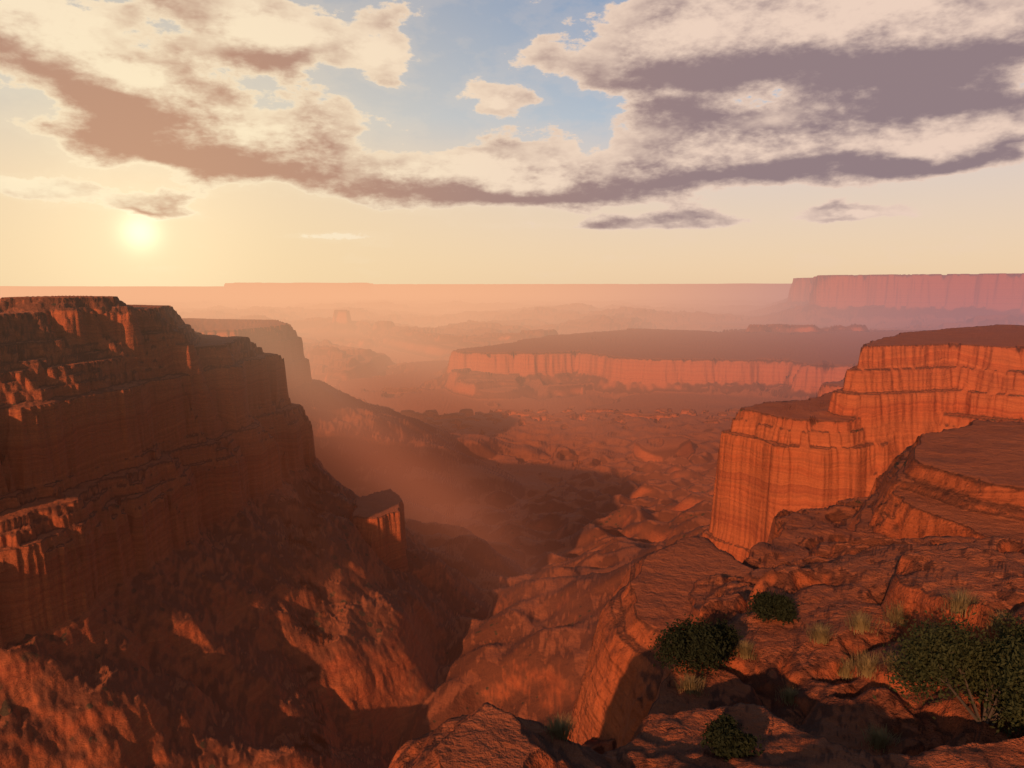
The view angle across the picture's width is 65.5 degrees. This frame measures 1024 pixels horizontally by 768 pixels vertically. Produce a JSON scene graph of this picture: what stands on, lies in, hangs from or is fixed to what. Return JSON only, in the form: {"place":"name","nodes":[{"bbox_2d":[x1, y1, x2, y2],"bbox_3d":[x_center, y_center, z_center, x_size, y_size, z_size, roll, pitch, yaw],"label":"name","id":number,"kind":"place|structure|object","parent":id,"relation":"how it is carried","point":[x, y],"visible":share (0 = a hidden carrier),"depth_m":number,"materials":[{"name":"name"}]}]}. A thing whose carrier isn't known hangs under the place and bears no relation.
{"place":"outdoors","nodes":[
{"label":"outdoors","id":0,"kind":"place"},
{"bbox_2d":[0,273,1023,767],"bbox_3d":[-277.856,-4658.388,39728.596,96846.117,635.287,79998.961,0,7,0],"label":"canyon terrain","id":1,"kind":"structure","parent":0,"point":[306,525],"depth_m":274.26,"materials":[{"name":"stone"}]},
{"bbox_2d":[537,711,589,746],"bbox_3d":[0.454,3.184,7.410,0.484,0.208,0.485,6,9,42],"label":"grass tuft","id":2,"kind":"object","parent":1,"relation":"on","point":[561,729],"visible":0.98,"depth_m":7.42,"materials":[{"name":"green plant"}]},
{"bbox_2d":[664,672,711,696],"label":"grass tuft","id":3,"kind":"object","parent":1,"relation":"on","point":[688,684],"visible":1,"depth_m":10.43,"materials":[{"name":"beige plant"}]},
{"bbox_2d":[648,613,734,679],"bbox_3d":[2.543,3.650,11.229,1.188,0.782,1.153,2,7,19],"label":"shrub","id":4,"kind":"object","parent":1,"relation":"on","point":[693,642],"visible":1,"depth_m":11.02,"materials":[{"name":"green plant"}]},
{"bbox_2d":[695,614,743,662],"bbox_3d":[3.018,3.787,11.783,0.718,0.554,0.958,5,9,37],"label":"shrub","id":5,"kind":"object","parent":1,"relation":"on","point":[731,634],"visible":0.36,"depth_m":11.67,"materials":[{"name":"green plant"}]},
{"bbox_2d":[694,712,765,761],"bbox_3d":[2.069,3.390,7.593,0.618,0.425,0.636,-6,9,-43],"label":"shrub","id":6,"kind":"object","parent":1,"relation":"on","point":[724,737],"visible":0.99,"depth_m":7.49,"materials":[{"name":"green plant"}]},
{"bbox_2d":[731,640,763,661],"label":"grass tuft","id":7,"kind":"object","parent":1,"relation":"on","point":[745,652],"visible":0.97,"depth_m":11.61,"materials":[{"name":"beige plant"}]},
{"bbox_2d":[746,590,800,625],"bbox_3d":[4.279,3.663,13.119,0.908,0.503,0.874,0,7,0],"label":"shrub","id":8,"kind":"object","parent":1,"relation":"on","point":[778,606],"visible":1,"depth_m":12.93,"materials":[{"name":"green plant"}]},
{"bbox_2d":[774,685,801,708],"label":"grass tuft","id":9,"kind":"object","parent":1,"relation":"on","point":[789,696],"visible":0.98,"depth_m":10.57,"materials":[{"name":"green plant"}]},
{"bbox_2d":[804,621,837,644],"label":"grass tuft","id":10,"kind":"object","parent":1,"relation":"on","point":[820,635],"visible":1,"depth_m":11.77,"materials":[{"name":"beige plant"}]},
{"bbox_2d":[834,656,854,680],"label":"grass tuft","id":11,"kind":"object","parent":1,"relation":"on","point":[844,672],"visible":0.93,"depth_m":11.04,"materials":[{"name":"beige plant"}]},
{"bbox_2d":[841,608,884,635],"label":"grass tuft","id":12,"kind":"object","parent":1,"relation":"on","point":[860,624],"visible":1,"depth_m":11.99,"materials":[{"name":"beige plant"}]},
{"bbox_2d":[843,649,886,679],"bbox_3d":[4.748,3.705,10.558,0.731,0.306,0.707,0,7,0],"label":"grass tuft","id":13,"kind":"object","parent":1,"relation":"on","point":[866,668],"visible":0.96,"depth_m":10.62,"materials":[{"name":"beige plant"}]},
{"bbox_2d":[856,722,903,752],"bbox_3d":[4.127,3.933,8.902,0.480,0.231,0.493,2,7,14],"label":"grass tuft","id":14,"kind":"object","parent":1,"relation":"on","point":[878,738],"visible":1,"depth_m":8.90,"materials":[{"name":"green plant"}]},
{"bbox_2d":[876,651,906,675],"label":"grass tuft","id":15,"kind":"object","parent":1,"relation":"on","point":[893,659],"visible":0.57,"depth_m":10.36,"materials":[{"name":"beige plant"}]},
{"bbox_2d":[879,599,912,627],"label":"grass tuft","id":16,"kind":"object","parent":1,"relation":"on","point":[896,619],"visible":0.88,"depth_m":12.12,"materials":[{"name":"beige plant"}]},
{"bbox_2d":[872,607,1023,741],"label":"shrub","id":17,"kind":"object","parent":1,"relation":"on","point":[929,657],"visible":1,"depth_m":9.04,"materials":[{"name":"green plant"}]},
{"bbox_2d":[937,587,991,617],"bbox_3d":[6.249,2.988,11.075,0.786,0.326,0.779,0,7,0],"label":"grass tuft","id":18,"kind":"object","parent":1,"relation":"on","point":[962,603],"visible":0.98,"depth_m":11.05,"materials":[{"name":"beige plant"}]},
{"bbox_2d":[979,607,1013,636],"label":"grass tuft","id":19,"kind":"object","parent":1,"relation":"on","point":[998,625],"visible":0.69,"depth_m":10.47,"materials":[{"name":"beige plant"}]},
{"bbox_2d":[971,610,1023,706],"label":"shrub","id":20,"kind":"object","parent":1,"relation":"on","point":[1009,631],"visible":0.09,"depth_m":9.45,"materials":[{"name":"green plant"}]},
{"bbox_2d":[0,0,1023,285],"label":"sky","id":21,"kind":"structure","parent":0,"point":[143,142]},
{"bbox_2d":[918,619,942,636],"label":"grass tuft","id":22,"kind":"object","parent":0,"point":[932,627],"visible":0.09,"depth_m":11.23,"materials":[{"name":"plant"}]}
]}

